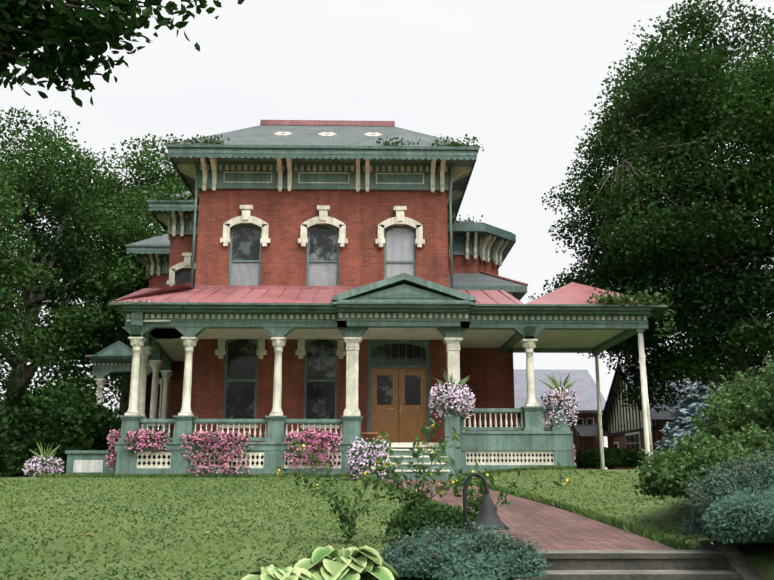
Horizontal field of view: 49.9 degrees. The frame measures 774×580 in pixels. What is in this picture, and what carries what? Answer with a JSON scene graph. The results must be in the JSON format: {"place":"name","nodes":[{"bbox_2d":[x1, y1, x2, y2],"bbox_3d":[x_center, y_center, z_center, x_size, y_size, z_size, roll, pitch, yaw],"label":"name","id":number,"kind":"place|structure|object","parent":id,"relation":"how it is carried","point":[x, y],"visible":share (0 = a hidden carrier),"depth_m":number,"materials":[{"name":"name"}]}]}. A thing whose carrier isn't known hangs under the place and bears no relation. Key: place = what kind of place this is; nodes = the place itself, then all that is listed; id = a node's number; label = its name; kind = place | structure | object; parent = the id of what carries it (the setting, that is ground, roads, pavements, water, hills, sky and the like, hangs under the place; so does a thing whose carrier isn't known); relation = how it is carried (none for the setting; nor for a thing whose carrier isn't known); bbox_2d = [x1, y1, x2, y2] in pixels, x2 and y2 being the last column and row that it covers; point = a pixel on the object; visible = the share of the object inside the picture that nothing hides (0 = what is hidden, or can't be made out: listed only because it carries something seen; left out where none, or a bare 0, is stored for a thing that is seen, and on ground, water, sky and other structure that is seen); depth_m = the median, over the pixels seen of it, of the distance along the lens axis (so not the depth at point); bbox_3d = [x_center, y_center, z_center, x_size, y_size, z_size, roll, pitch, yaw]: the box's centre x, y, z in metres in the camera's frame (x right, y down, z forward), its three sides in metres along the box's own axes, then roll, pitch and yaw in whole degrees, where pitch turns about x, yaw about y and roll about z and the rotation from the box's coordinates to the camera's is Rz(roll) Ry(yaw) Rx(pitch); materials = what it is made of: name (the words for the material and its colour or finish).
{"place":"outdoors","nodes":[
{"label":"outdoors","id":0,"kind":"place"},
{"bbox_2d":[0,465,773,579],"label":"ground","id":1,"kind":"structure","parent":0,"point":[763,567],"depth_m":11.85,"materials":[{"name":"green plant"}]},
{"bbox_2d":[0,390,25,477],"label":"hedge","id":2,"kind":"object","parent":1,"relation":"on","point":[4,452],"visible":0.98,"depth_m":27.88,"materials":[{"name":"green plant"}]},
{"bbox_2d":[0,144,61,352],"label":"tree","id":3,"kind":"object","parent":1,"relation":"on","point":[6,262],"visible":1,"depth_m":30.69,"materials":[{"name":"green plant"}]},
{"bbox_2d":[22,439,63,476],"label":"flowers","id":4,"kind":"object","parent":1,"relation":"on","point":[46,462],"visible":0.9,"depth_m":22.54,"materials":[{"name":"white plant"}]},
{"bbox_2d":[0,376,126,476],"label":"hedge","id":5,"kind":"object","parent":1,"relation":"on","point":[66,421],"visible":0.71,"depth_m":30.15,"materials":[{"name":"green plant"}]},
{"bbox_2d":[0,370,127,476],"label":"hedge","id":6,"kind":"object","parent":1,"relation":"on","point":[22,398],"visible":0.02,"depth_m":34.99,"materials":[{"name":"green plant"}]},
{"bbox_2d":[0,106,167,407],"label":"tree","id":7,"kind":"object","parent":1,"relation":"on","point":[71,330],"visible":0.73,"depth_m":38.40,"materials":[{"name":"green plant"}]},
{"bbox_2d":[5,133,188,414],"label":"tree","id":8,"kind":"object","parent":1,"relation":"on","point":[174,180],"visible":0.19,"depth_m":45.63,"materials":[{"name":"green plant"}]},
{"bbox_2d":[0,0,243,106],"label":"tree branch","id":9,"kind":"object","parent":1,"relation":"on","point":[49,29],"visible":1,"depth_m":7.80,"materials":[{"name":"green plant"}]},
{"bbox_2d":[241,564,317,579],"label":"hosta","id":10,"kind":"object","parent":1,"relation":"on","point":[271,572],"visible":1,"depth_m":6.55,"materials":[{"name":"green plant"}]},
{"bbox_2d":[108,120,527,442],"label":"house","id":11,"kind":"structure","parent":1,"relation":"on","point":[310,203],"depth_m":25.93,"materials":[{"name":"brick"}]},
{"bbox_2d":[293,545,398,579],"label":"hosta","id":12,"kind":"object","parent":1,"relation":"on","point":[328,562],"visible":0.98,"depth_m":7.01,"materials":[{"name":"green plant"}]},
{"bbox_2d":[271,437,423,543],"bbox_3d":[-0.481,2.349,9.791,1.843,1.237,0.518,-1,-13,2],"label":"yellow weed","id":13,"kind":"object","parent":1,"relation":"on","point":[349,526],"visible":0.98,"depth_m":9.83,"materials":[{"name":"green plant"}]},
{"bbox_2d":[346,433,391,480],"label":"potted flowers","id":14,"kind":"object","parent":1,"relation":"on","point":[356,460],"visible":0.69,"depth_m":20.18,"materials":[{"name":"plant"}]},
{"bbox_2d":[65,273,676,479],"bbox_3d":[-3.404,3.075,26.427,23.953,5.995,12.439,-7,-14,29],"label":"porch","id":15,"kind":"object","parent":1,"relation":"on","point":[572,317],"visible":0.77,"depth_m":22.32,"materials":[{"name":"green paint"}]},
{"bbox_2d":[105,429,120,470],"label":"flowers","id":16,"kind":"object","parent":15,"relation":"on","point":[114,436],"visible":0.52,"depth_m":21.79,"materials":[{"name":"pink plant"}]},
{"bbox_2d":[124,428,170,454],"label":"flowers","id":17,"kind":"object","parent":15,"relation":"on","point":[147,437],"visible":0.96,"depth_m":21.48,"materials":[{"name":"pink plant"}]},
{"bbox_2d":[180,429,252,475],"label":"flowers","id":18,"kind":"object","parent":15,"relation":"on","point":[218,437],"visible":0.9,"depth_m":21.47,"materials":[{"name":"pink plant"}]},
{"bbox_2d":[283,428,342,471],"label":"flowers","id":19,"kind":"object","parent":15,"relation":"on","point":[310,438],"visible":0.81,"depth_m":21.55,"materials":[{"name":"pink plant"}]},
{"bbox_2d":[428,370,475,421],"bbox_3d":[1.682,2.737,21.668,1.279,1.417,1.071,0,-13,-1],"label":"hanging flower basket","id":20,"kind":"object","parent":15,"relation":"on","point":[457,394],"visible":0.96,"depth_m":21.42,"materials":[{"name":"plant"}]},
{"bbox_2d":[536,372,578,426],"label":"pot flowers","id":21,"kind":"object","parent":15,"relation":"on","point":[558,397],"visible":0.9,"depth_m":22.17,"materials":[{"name":"plant"}]},
{"bbox_2d":[356,418,478,511],"bbox_3d":[0.342,2.282,10.038,1.646,1.450,0.523,-4,-13,16],"label":"yellow weed","id":22,"kind":"object","parent":1,"relation":"on","point":[421,494],"visible":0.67,"depth_m":10.09,"materials":[{"name":"green plant"}]},
{"bbox_2d":[380,502,475,536],"bbox_3d":[0.559,2.797,9.943,1.282,0.550,1.027,0,-13,-1],"label":"shrub","id":23,"kind":"object","parent":1,"relation":"on","point":[418,518],"visible":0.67,"depth_m":9.74,"materials":[{"name":"green plant"}]},
{"bbox_2d":[379,519,551,579],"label":"juniper","id":24,"kind":"object","parent":1,"relation":"on","point":[481,554],"visible":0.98,"depth_m":7.49,"materials":[{"name":"green plant"}]},
{"bbox_2d":[463,472,509,532],"bbox_3d":[1.052,2.401,8.787,0.496,0.931,0.458,0,-13,-1],"label":"path light","id":25,"kind":"object","parent":1,"relation":"on","point":[488,514],"visible":0.92,"depth_m":8.75,"materials":[{"name":"metal"}]},
{"bbox_2d":[420,443,570,534],"bbox_3d":[1.236,2.376,9.655,1.566,1.174,1.048,7,-14,-30],"label":"yellow weed","id":26,"kind":"object","parent":1,"relation":"on","point":[475,504],"visible":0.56,"depth_m":9.53,"materials":[{"name":"green plant"}]},
{"bbox_2d":[573,444,576,467],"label":"pink flowers","id":27,"kind":"object","parent":1,"relation":"on","point":[575,464],"visible":0.08,"depth_m":22.36,"materials":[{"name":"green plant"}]},
{"bbox_2d":[574,448,587,467],"bbox_3d":[5.626,5.699,28.001,2.825,0.984,2.583,0,-13,-1],"label":"shrub","id":28,"kind":"object","parent":1,"relation":"on","point":[576,460],"visible":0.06,"depth_m":27.26,"materials":[{"name":"green plant"}]},
{"bbox_2d":[577,447,645,468],"bbox_3d":[7.439,5.649,27.620,2.704,0.870,2.287,3,-13,-15],"label":"hedge","id":29,"kind":"object","parent":1,"relation":"on","point":[616,457],"visible":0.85,"depth_m":26.92,"materials":[{"name":"green plant"}]},
{"bbox_2d":[514,364,759,468],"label":"neighbour house","id":30,"kind":"structure","parent":1,"relation":"on","point":[622,428],"depth_m":41.71,"materials":[{"name":"brick"}]},
{"bbox_2d":[516,540,762,579],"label":"concrete steps","id":31,"kind":"structure","parent":1,"relation":"on","point":[717,560],"depth_m":8.74,"materials":[{"name":"grey concrete"}]},
{"bbox_2d":[528,0,773,419],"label":"maple tree","id":32,"kind":"object","parent":1,"relation":"on","point":[709,106],"visible":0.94,"depth_m":27.44,"materials":[{"name":"green plant"}]},
{"bbox_2d":[647,380,714,458],"bbox_3d":[7.495,3.288,19.656,2.911,2.339,2.994,0,-13,-1],"label":"blue spruce","id":33,"kind":"object","parent":1,"relation":"on","point":[692,405],"visible":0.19,"depth_m":19.66,"materials":[{"name":"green plant"}]},
{"bbox_2d":[627,420,773,499],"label":"shrub","id":34,"kind":"object","parent":1,"relation":"on","point":[663,473],"visible":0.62,"depth_m":10.75,"materials":[{"name":"green plant"}]},
{"bbox_2d":[666,442,773,544],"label":"juniper","id":35,"kind":"object","parent":1,"relation":"on","point":[738,507],"visible":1,"depth_m":8.53,"materials":[{"name":"green plant"}]},
{"bbox_2d":[688,365,766,443],"bbox_3d":[8.066,2.843,16.983,3.682,2.615,3.996,0,-13,-1],"label":"shrub","id":36,"kind":"object","parent":1,"relation":"on","point":[698,422],"visible":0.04,"depth_m":17.46,"materials":[{"name":"green plant"}]},
{"bbox_2d":[698,353,773,442],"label":"shrub","id":37,"kind":"object","parent":1,"relation":"on","point":[744,405],"visible":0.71,"depth_m":13.57,"materials":[{"name":"green plant"}]},
{"bbox_2d":[0,0,773,468],"label":"sky","id":38,"kind":"structure","parent":0,"point":[521,78],"materials":[{"name":"white"}]},
{"bbox_2d":[384,480,678,549],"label":"brick path","id":39,"kind":"structure","parent":0,"point":[547,527],"depth_m":11.08,"materials":[{"name":"brick"}]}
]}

